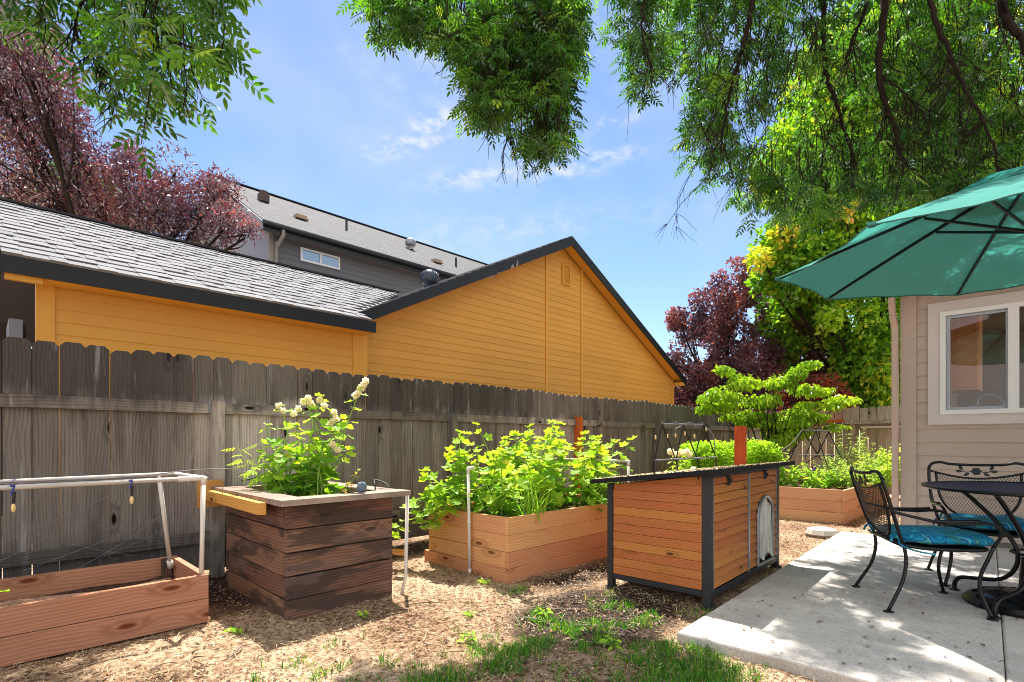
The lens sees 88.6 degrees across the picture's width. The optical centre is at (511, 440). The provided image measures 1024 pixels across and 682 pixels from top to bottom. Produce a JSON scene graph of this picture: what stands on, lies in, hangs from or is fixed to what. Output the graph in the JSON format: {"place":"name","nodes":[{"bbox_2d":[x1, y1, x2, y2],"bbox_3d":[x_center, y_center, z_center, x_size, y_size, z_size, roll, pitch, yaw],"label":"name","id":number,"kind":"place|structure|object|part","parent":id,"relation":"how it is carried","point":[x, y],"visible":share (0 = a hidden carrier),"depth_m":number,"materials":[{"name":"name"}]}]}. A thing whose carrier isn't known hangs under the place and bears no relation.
{"place":"outdoors","nodes":[
{"label":"outdoors","id":0,"kind":"place"},
{"bbox_2d":[192,174,487,294],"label":"gray house","id":1,"kind":"structure","parent":0,"point":[302,235],"depth_m":18.24,"materials":[{"name":"grey paint"}]},
{"bbox_2d":[300,247,339,269],"bbox_3d":[-6.205,-5.883,17.027,0.040,0.425,1.330,0,0,45],"label":"window","id":2,"kind":"structure","parent":1,"relation":"in","point":[306,255],"depth_m":17.00,"materials":[{"name":"glass"}]},
{"bbox_2d":[0,197,686,523],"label":"yellow house","id":3,"kind":"structure","parent":0,"point":[558,317],"depth_m":9.07,"materials":[{"name":"paint"}]},
{"bbox_2d":[357,482,366,491],"bbox_3d":[-1.052,0.327,3.680,0.066,0.072,0.068,0,0,45],"label":"speckled jar","id":4,"kind":"object","parent":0,"point":[361,486],"visible":1,"depth_m":3.66,"materials":[{"name":"grey ceramic"}]},
{"bbox_2d":[0,442,1005,681],"bbox_3d":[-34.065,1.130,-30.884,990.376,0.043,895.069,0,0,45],"label":"ground","id":5,"kind":"structure","parent":0,"point":[252,650],"depth_m":3.05,"materials":[{"name":"wood"}]},
{"bbox_2d":[6,150,156,230],"bbox_3d":[-20.824,-6.227,25.152,5.703,15.100,5.921,0,0,45],"label":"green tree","id":6,"kind":"object","parent":5,"relation":"on","point":[79,185],"depth_m":24.02,"materials":[{"name":"green plant"}]},
{"bbox_2d":[0,555,208,667],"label":"planter box","id":7,"kind":"object","parent":5,"relation":"on","point":[45,615],"visible":1,"depth_m":3.00,"materials":[{"name":"brown wood"}]},
{"bbox_2d":[0,472,207,573],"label":"pipe hoop","id":8,"kind":"object","parent":7,"relation":"on","point":[181,477],"visible":0.98,"depth_m":3.20,"materials":[{"name":"white plastic"}]},
{"bbox_2d":[0,468,257,570],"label":"light cable","id":9,"kind":"object","parent":8,"relation":"attached to","point":[103,498],"visible":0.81,"depth_m":3.44,"materials":[{"name":"grey plastic"}]},
{"bbox_2d":[0,0,265,253],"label":"purple plum tree","id":10,"kind":"object","parent":5,"relation":"on","point":[48,110],"visible":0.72,"depth_m":11.45,"materials":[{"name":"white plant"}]},
{"bbox_2d":[223,625,244,634],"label":"weed","id":11,"kind":"object","parent":5,"relation":"on","point":[231,629],"visible":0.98,"depth_m":3.04,"materials":[{"name":"green plant"}]},
{"bbox_2d":[211,481,410,620],"bbox_3d":[-1.542,0.756,3.952,1.360,0.787,0.925,0,0,45],"label":"planter box","id":12,"kind":"object","parent":5,"relation":"on","point":[289,557],"visible":0.9,"depth_m":3.55,"materials":[{"name":"stained wood"},{"name":"soil"}]},
{"bbox_2d":[197,479,265,514],"bbox_3d":[-1.986,0.427,3.792,1.310,0.215,0.175,0,0,45],"label":"brace board","id":13,"kind":"object","parent":12,"relation":"attached to","point":[213,498],"visible":0.82,"depth_m":3.71,"materials":[{"name":"brown wood"}]},
{"bbox_2d":[222,440,290,490],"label":"feathery vine","id":14,"kind":"object","parent":12,"relation":"in","point":[249,473],"visible":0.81,"depth_m":3.83,"materials":[{"name":"green plant"}]},
{"bbox_2d":[256,377,368,496],"bbox_3d":[-1.518,0.012,3.912,0.718,0.978,0.682,0,0,45],"label":"hollyhock","id":15,"kind":"object","parent":12,"relation":"on","point":[318,475],"visible":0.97,"depth_m":3.87,"materials":[{"name":"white plant"}]},
{"bbox_2d":[340,468,361,492],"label":"red tipped weed","id":16,"kind":"object","parent":12,"relation":"on","point":[347,485],"visible":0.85,"depth_m":4.07,"materials":[{"name":"orange plant"}]},
{"bbox_2d":[373,479,390,489],"bbox_3d":[-0.969,0.328,3.911,0.131,0.075,0.097,0,0,-11],"label":"hose loop","id":17,"kind":"object","parent":12,"relation":"on","point":[380,481],"visible":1,"depth_m":3.91,"materials":[{"name":"grey metal"}]},
{"bbox_2d":[354,609,368,617],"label":"weed","id":18,"kind":"object","parent":5,"relation":"on","point":[365,611],"visible":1,"depth_m":3.34,"materials":[{"name":"green plant"}]},
{"bbox_2d":[0,336,740,578],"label":"wooden fence","id":19,"kind":"object","parent":5,"relation":"on","point":[136,411],"visible":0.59,"depth_m":4.28,"materials":[{"name":"grey wood"}]},
{"bbox_2d":[392,549,404,555],"bbox_3d":[-0.943,0.939,4.400,0.100,0.072,0.108,0,0,11],"label":"wood offcut","id":20,"kind":"object","parent":5,"relation":"on","point":[398,551],"visible":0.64,"depth_m":4.36,"materials":[{"name":"brown wood"}]},
{"bbox_2d":[400,496,408,594],"bbox_3d":[-0.791,0.771,3.862,0.075,0.743,0.026,0,0,-40],"label":"pipe stake","id":21,"kind":"object","parent":5,"relation":"on","point":[406,544],"visible":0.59,"depth_m":3.86,"materials":[{"name":"white plastic"}]},
{"bbox_2d":[134,577,725,681],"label":"twigs","id":22,"kind":"object","parent":5,"relation":"on","point":[525,629],"visible":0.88,"depth_m":3.26,"materials":[{"name":"brown wood"}]},
{"bbox_2d":[1,519,884,681],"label":"bark chips","id":23,"kind":"object","parent":5,"relation":"on","point":[551,605],"visible":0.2,"depth_m":3.42,"materials":[{"name":"brown wood"}]},
{"bbox_2d":[1,517,899,681],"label":"soil crumbs","id":24,"kind":"object","parent":5,"relation":"on","point":[391,631],"visible":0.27,"depth_m":3.06,"materials":[{"name":"brown soil"}]},
{"bbox_2d":[1,516,899,681],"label":"straw","id":25,"kind":"object","parent":5,"relation":"on","point":[227,636],"visible":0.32,"depth_m":2.89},
{"bbox_2d":[52,520,865,681],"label":"fallen leaves","id":26,"kind":"object","parent":5,"relation":"on","point":[305,619],"visible":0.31,"depth_m":3.28,"materials":[{"name":"brown plant"}]},
{"bbox_2d":[457,629,477,641],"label":"weed","id":27,"kind":"object","parent":5,"relation":"on","point":[462,638],"visible":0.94,"depth_m":2.97,"materials":[{"name":"green plant"}]},
{"bbox_2d":[462,610,476,617],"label":"weed","id":28,"kind":"object","parent":5,"relation":"on","point":[467,613],"visible":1,"depth_m":3.35,"materials":[{"name":"green plant"}]},
{"bbox_2d":[466,466,474,573],"bbox_3d":[-0.351,0.669,4.423,0.066,0.903,0.040,0,0,-22],"label":"pipe stake","id":29,"kind":"object","parent":5,"relation":"on","point":[469,468],"visible":0.97,"depth_m":4.41,"materials":[{"name":"white plastic"}]},
{"bbox_2d":[476,578,491,584],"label":"weed","id":30,"kind":"object","parent":5,"relation":"on","point":[484,581],"visible":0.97,"depth_m":4.11,"materials":[{"name":"green plant"}]},
{"bbox_2d":[0,0,1023,258],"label":"ash tree","id":31,"kind":"object","parent":5,"relation":"on","point":[488,48],"visible":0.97,"depth_m":5.04,"materials":[{"name":"green plant"}]},
{"bbox_2d":[425,493,606,583],"bbox_3d":[0.234,0.878,5.185,1.105,0.524,1.875,0,0,45],"label":"planter box","id":32,"kind":"object","parent":5,"relation":"on","point":[510,549],"visible":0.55,"depth_m":4.52,"materials":[{"name":"brown wood"}]},
{"bbox_2d":[392,429,488,538],"bbox_3d":[-0.564,0.386,4.710,0.805,0.975,0.880,0,0,45],"label":"mallow plant","id":33,"kind":"object","parent":32,"relation":"on","point":[432,498],"visible":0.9,"depth_m":4.66,"materials":[{"name":"green plant"}]},
{"bbox_2d":[472,422,521,511],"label":"mallow plant","id":34,"kind":"object","parent":32,"relation":"on","point":[487,436],"visible":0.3,"depth_m":5.13,"materials":[{"name":"green plant"}]},
{"bbox_2d":[470,447,540,516],"bbox_3d":[-0.026,0.378,4.448,0.768,0.652,0.588,0,0,45],"label":"mallow plant","id":35,"kind":"object","parent":32,"relation":"on","point":[501,506],"visible":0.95,"depth_m":4.42,"materials":[{"name":"green plant"}]},
{"bbox_2d":[497,429,540,503],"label":"mallow plant","id":36,"kind":"object","parent":32,"relation":"on","point":[517,433],"visible":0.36,"depth_m":5.45,"materials":[{"name":"green plant"}]},
{"bbox_2d":[508,477,551,522],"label":"iris tuft","id":37,"kind":"object","parent":32,"relation":"on","point":[527,505],"visible":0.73,"depth_m":4.45,"materials":[{"name":"green plant"}]},
{"bbox_2d":[506,438,568,510],"bbox_3d":[0.196,0.337,4.734,0.617,0.731,0.468,0,0,-9],"label":"mallow plant","id":38,"kind":"object","parent":32,"relation":"on","point":[556,498],"visible":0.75,"depth_m":4.67,"materials":[{"name":"green plant"}]},
{"bbox_2d":[515,419,568,509],"bbox_3d":[0.300,0.248,5.223,0.551,0.909,0.491,0,0,15],"label":"mallow plant","id":39,"kind":"object","parent":32,"relation":"on","point":[536,454],"visible":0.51,"depth_m":5.20,"materials":[{"name":"green plant"}]},
{"bbox_2d":[518,421,583,500],"bbox_3d":[0.376,0.243,5.668,0.680,0.921,0.638,0,0,-5],"label":"mallow plant","id":40,"kind":"object","parent":32,"relation":"on","point":[562,458],"visible":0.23,"depth_m":5.58,"materials":[{"name":"green plant"}]},
{"bbox_2d":[515,457,629,482],"bbox_3d":[0.538,0.481,6.117,0.038,0.579,2.178,0,0,-36],"label":"pipe hoop","id":41,"kind":"object","parent":32,"relation":"attached to","point":[624,461],"visible":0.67,"depth_m":5.39,"materials":[{"name":"white plastic"}]},
{"bbox_2d":[558,441,619,511],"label":"mallow plant","id":42,"kind":"object","parent":32,"relation":"on","point":[583,483],"visible":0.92,"depth_m":5.07,"materials":[{"name":"green plant"}]},
{"bbox_2d":[577,430,636,505],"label":"mallow plant","id":43,"kind":"object","parent":32,"relation":"on","point":[591,445],"visible":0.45,"depth_m":5.56,"materials":[{"name":"green plant"}]},
{"bbox_2d":[533,606,553,617],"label":"weed","id":44,"kind":"object","parent":5,"relation":"on","point":[546,613],"visible":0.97,"depth_m":3.35,"materials":[{"name":"green plant"}]},
{"bbox_2d":[598,634,623,650],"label":"weed","id":45,"kind":"object","parent":5,"relation":"on","point":[606,641],"visible":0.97,"depth_m":2.86,"materials":[{"name":"green plant"}]},
{"bbox_2d":[666,448,695,470],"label":"rose bush","id":46,"kind":"object","parent":5,"relation":"on","point":[687,452],"visible":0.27,"depth_m":7.35,"materials":[{"name":"white plant"}]},
{"bbox_2d":[653,421,716,479],"bbox_3d":[2.149,0.250,6.410,0.839,0.975,0.220,0,0,2],"label":"wire trellis","id":47,"kind":"object","parent":5,"relation":"on","point":[675,435],"visible":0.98,"depth_m":6.49,"materials":[{"name":"black metal"}]},
{"bbox_2d":[590,461,794,610],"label":"dog house","id":48,"kind":"structure","parent":5,"relation":"on","point":[708,536],"depth_m":3.78,"materials":[{"name":"brown wood"}]},
{"bbox_2d":[596,461,786,478],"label":"roof litter","id":49,"kind":"object","parent":48,"relation":"on","point":[697,469],"visible":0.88,"depth_m":4.01,"materials":[{"name":"plant"}]},
{"bbox_2d":[756,495,773,566],"bbox_3d":[2.090,0.738,4.386,0.080,0.570,0.426,0,0,42],"label":"door","id":50,"kind":"structure","parent":48,"relation":"in","point":[765,518],"depth_m":4.40,"materials":[{"name":"plastic"}]},
{"bbox_2d":[678,437,784,486],"bbox_3d":[3.571,0.546,8.698,1.741,1.199,1.125,0,0,0],"label":"box hedge","id":51,"kind":"object","parent":5,"relation":"on","point":[764,451],"visible":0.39,"depth_m":8.35,"materials":[{"name":"green plant"}]},
{"bbox_2d":[734,426,746,464],"bbox_3d":[2.873,0.465,6.600,0.120,1.290,0.120,0,0,36],"label":"wooden post","id":52,"kind":"object","parent":5,"relation":"on","point":[740,444],"visible":0.36,"depth_m":6.56,"materials":[{"name":"orange wood"}]},
{"bbox_2d":[664,255,833,439],"bbox_3d":[8.755,-2.644,19.003,6.845,7.947,3.685,0,0,13],"label":"purple plum tree","id":53,"kind":"object","parent":5,"relation":"on","point":[700,375],"visible":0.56,"depth_m":18.47,"materials":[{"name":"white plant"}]},
{"bbox_2d":[751,370,860,440],"bbox_3d":[8.356,-0.364,15.194,3.392,3.378,1.723,0,0,-4],"label":"purple shrub","id":54,"kind":"object","parent":5,"relation":"on","point":[843,391],"visible":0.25,"depth_m":14.93,"materials":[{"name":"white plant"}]},
{"bbox_2d":[741,406,899,494],"bbox_3d":[7.901,0.211,9.848,7.128,1.818,0.113,0,0,45],"label":"wooden fence","id":55,"kind":"object","parent":5,"relation":"on","point":[882,437],"visible":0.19,"depth_m":10.84,"materials":[{"name":"grey wood"}]},
{"bbox_2d":[822,420,843,422],"bbox_3d":[6.337,-0.375,11.277,1.333,0.100,0.150,0,0,45],"label":"loose board","id":56,"kind":"object","parent":55,"relation":"on","point":[832,421],"visible":0.36,"depth_m":10.88,"materials":[{"name":"orange wood"}]},
{"bbox_2d":[804,526,838,538],"bbox_3d":[3.635,1.077,6.152,0.374,0.125,0.368,0,0,45],"label":"garden stone","id":57,"kind":"object","parent":5,"relation":"on","point":[820,531],"visible":0.85,"depth_m":6.04,"materials":[{"name":"white stone"}]},
{"bbox_2d":[779,474,887,524],"bbox_3d":[4.680,0.899,8.857,2.260,0.462,3.005,0,0,45],"label":"planter box","id":58,"kind":"object","parent":5,"relation":"on","point":[830,505],"visible":0.25,"depth_m":7.30,"materials":[{"name":"brown wood"}]},
{"bbox_2d":[695,359,863,468],"bbox_3d":[4.952,-0.087,9.943,3.293,2.820,0.996,0,0,-6],"label":"dogwood tree","id":59,"kind":"object","parent":58,"relation":"in","point":[794,421],"visible":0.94,"depth_m":9.81,"materials":[{"name":"green plant"}]},
{"bbox_2d":[777,447,789,485],"bbox_3d":[4.469,0.441,8.671,0.500,0.741,0.349,0,0,-30],"label":"leafy vegetable","id":60,"kind":"object","parent":58,"relation":"on","point":[780,478],"visible":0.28,"depth_m":8.64,"materials":[{"name":"green plant"}]},
{"bbox_2d":[779,457,808,486],"bbox_3d":[4.508,0.516,8.392,0.497,0.527,0.576,0,0,45],"label":"leafy vegetable","id":61,"kind":"object","parent":58,"relation":"on","point":[790,477],"visible":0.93,"depth_m":8.34,"materials":[{"name":"green plant"}]},
{"bbox_2d":[803,467,820,482],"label":"purple flower plant","id":62,"kind":"object","parent":58,"relation":"on","point":[814,468],"visible":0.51,"depth_m":8.74,"materials":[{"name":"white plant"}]},
{"bbox_2d":[798,466,826,488],"bbox_3d":[4.646,0.588,8.139,0.370,0.405,0.496,0,0,45],"label":"leafy vegetable","id":63,"kind":"object","parent":58,"relation":"on","point":[811,480],"visible":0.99,"depth_m":8.08,"materials":[{"name":"green plant"}]},
{"bbox_2d":[782,429,846,486],"bbox_3d":[4.900,0.273,8.555,1.110,0.952,0.717,0,0,0],"label":"wire trellis","id":64,"kind":"object","parent":58,"relation":"on","point":[817,454],"visible":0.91,"depth_m":8.89,"materials":[{"name":"black metal"}]},
{"bbox_2d":[806,468,848,487],"bbox_3d":[5.013,0.617,8.264,0.363,0.388,0.673,0,0,-34],"label":"leafy vegetable","id":65,"kind":"object","parent":58,"relation":"on","point":[828,482],"visible":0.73,"depth_m":8.24,"materials":[{"name":"green plant"}]},
{"bbox_2d":[811,454,845,481],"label":"feathery herb","id":66,"kind":"object","parent":58,"relation":"on","point":[829,464],"visible":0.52,"depth_m":8.79,"materials":[{"name":"green plant"}]},
{"bbox_2d":[821,455,868,487],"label":"feathery herb","id":67,"kind":"object","parent":58,"relation":"on","point":[844,480],"visible":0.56,"depth_m":8.19,"materials":[{"name":"green plant"}]},
{"bbox_2d":[828,426,864,475],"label":"feathery herb","id":68,"kind":"object","parent":58,"relation":"on","point":[849,460],"visible":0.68,"depth_m":9.00,"materials":[{"name":"green plant"}]},
{"bbox_2d":[840,461,883,487],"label":"feathery herb","id":69,"kind":"object","parent":58,"relation":"on","point":[849,477],"visible":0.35,"depth_m":7.81,"materials":[{"name":"green plant"}]},
{"bbox_2d":[851,437,881,476],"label":"feathery herb","id":70,"kind":"object","parent":58,"relation":"on","point":[865,446],"visible":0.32,"depth_m":9.42,"materials":[{"name":"green plant"}]},
{"bbox_2d":[858,447,886,480],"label":"feathery herb","id":71,"kind":"object","parent":58,"relation":"on","point":[864,459],"visible":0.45,"depth_m":8.53,"materials":[{"name":"green plant"}]},
{"bbox_2d":[854,446,899,488],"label":"leafy shrub","id":72,"kind":"object","parent":58,"relation":"on","point":[885,473],"visible":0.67,"depth_m":8.21,"materials":[{"name":"green plant"}]},
{"bbox_2d":[874,443,899,484],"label":"leafy shrub","id":73,"kind":"object","parent":58,"relation":"on","point":[883,449],"visible":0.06,"depth_m":8.66,"materials":[{"name":"green plant"}]},
{"bbox_2d":[861,426,899,427],"bbox_3d":[8.238,0.411,9.381,3.400,1.418,0.046,0,0,45],"label":"white pipe frame","id":74,"kind":"object","parent":5,"relation":"on","point":[877,427],"visible":0.21,"depth_m":10.36,"materials":[{"name":"plastic"}]},
{"bbox_2d":[742,0,1023,421],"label":"maple tree","id":75,"kind":"object","parent":5,"relation":"on","point":[859,357],"visible":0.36,"depth_m":15.67,"materials":[{"name":"green plant"}]},
{"bbox_2d":[888,286,1023,548],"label":"beige house","id":76,"kind":"structure","parent":5,"relation":"on","point":[939,421],"depth_m":5.59,"materials":[{"name":"paint"}]},
{"bbox_2d":[951,315,981,393],"bbox_3d":[5.156,-1.110,6.114,0.455,1.100,0.570,0,0,45],"label":"window frame","id":77,"kind":"structure","parent":76,"relation":"attached to","point":[966,354],"depth_m":5.84,"materials":[{"name":"wood"}]},
{"bbox_3d":[4.962,-1.110,5.919,0.420,1.060,0.019,0,0,45],"label":"door","id":78,"kind":"part","parent":77,"relation":"part of","materials":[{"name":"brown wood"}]},
{"bbox_2d":[928,291,1023,424],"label":"window","id":79,"kind":"structure","parent":76,"relation":"in","point":[940,411],"depth_m":5.41,"materials":[{"name":"paint"}]},
{"bbox_2d":[975,393,1004,405],"bbox_3d":[5.013,-0.136,5.505,0.235,0.712,0.026,0,0,45],"label":"faucet","id":80,"kind":"object","parent":76,"relation":"attached to","point":[991,394],"visible":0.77,"depth_m":5.50,"materials":[{"name":"metal"}]},
{"bbox_2d":[249,583,768,681],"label":"grass","id":81,"kind":"structure","parent":0,"point":[683,670],"depth_m":2.68,"materials":[{"name":"green plant"}]},
{"bbox_2d":[0,0,1023,441],"label":"sky","id":82,"kind":"structure","parent":0,"point":[349,132],"materials":[{"name":"blue"}]},
{"bbox_2d":[677,531,1023,681],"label":"patio","id":83,"kind":"structure","parent":0,"point":[806,644],"depth_m":3.08,"materials":[{"name":"concrete"}]},
{"bbox_2d":[710,544,1017,680],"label":"patio litter","id":84,"kind":"object","parent":83,"relation":"on","point":[873,626],"visible":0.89,"depth_m":3.09,"materials":[{"name":"brown plant"}]},
{"bbox_2d":[774,166,1023,618],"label":"patio umbrella","id":85,"kind":"object","parent":83,"relation":"on","point":[969,239],"visible":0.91,"depth_m":4.02,"materials":[{"name":"teal fabric"}]},
{"bbox_2d":[849,466,1002,621],"bbox_3d":[2.673,0.629,3.482,0.669,0.882,0.648,0,0,17],"label":"patio chair","id":86,"kind":"object","parent":83,"relation":"on","point":[865,505],"visible":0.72,"depth_m":3.32,"materials":[{"name":"black metal"}]},
{"bbox_2d":[863,523,994,555],"bbox_3d":[2.736,0.643,3.463,0.589,0.115,0.632,0,0,16],"label":"seat cushion","id":87,"kind":"object","parent":86,"relation":"on","point":[931,534],"visible":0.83,"depth_m":3.29,"materials":[{"name":"teal fabric"}]},
{"bbox_2d":[921,481,1023,619],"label":"patio table","id":88,"kind":"object","parent":83,"relation":"on","point":[997,490],"visible":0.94,"depth_m":3.44,"materials":[{"name":"black metal"}]},
{"bbox_2d":[924,461,1023,586],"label":"patio chair","id":89,"kind":"object","parent":83,"relation":"on","point":[986,532],"visible":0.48,"depth_m":4.18,"materials":[{"name":"black metal"}]},
{"bbox_2d":[932,513,1023,531],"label":"seat cushion","id":90,"kind":"object","parent":89,"relation":"on","point":[1006,522],"visible":0.6,"depth_m":3.83,"materials":[{"name":"teal fabric"}]}
]}

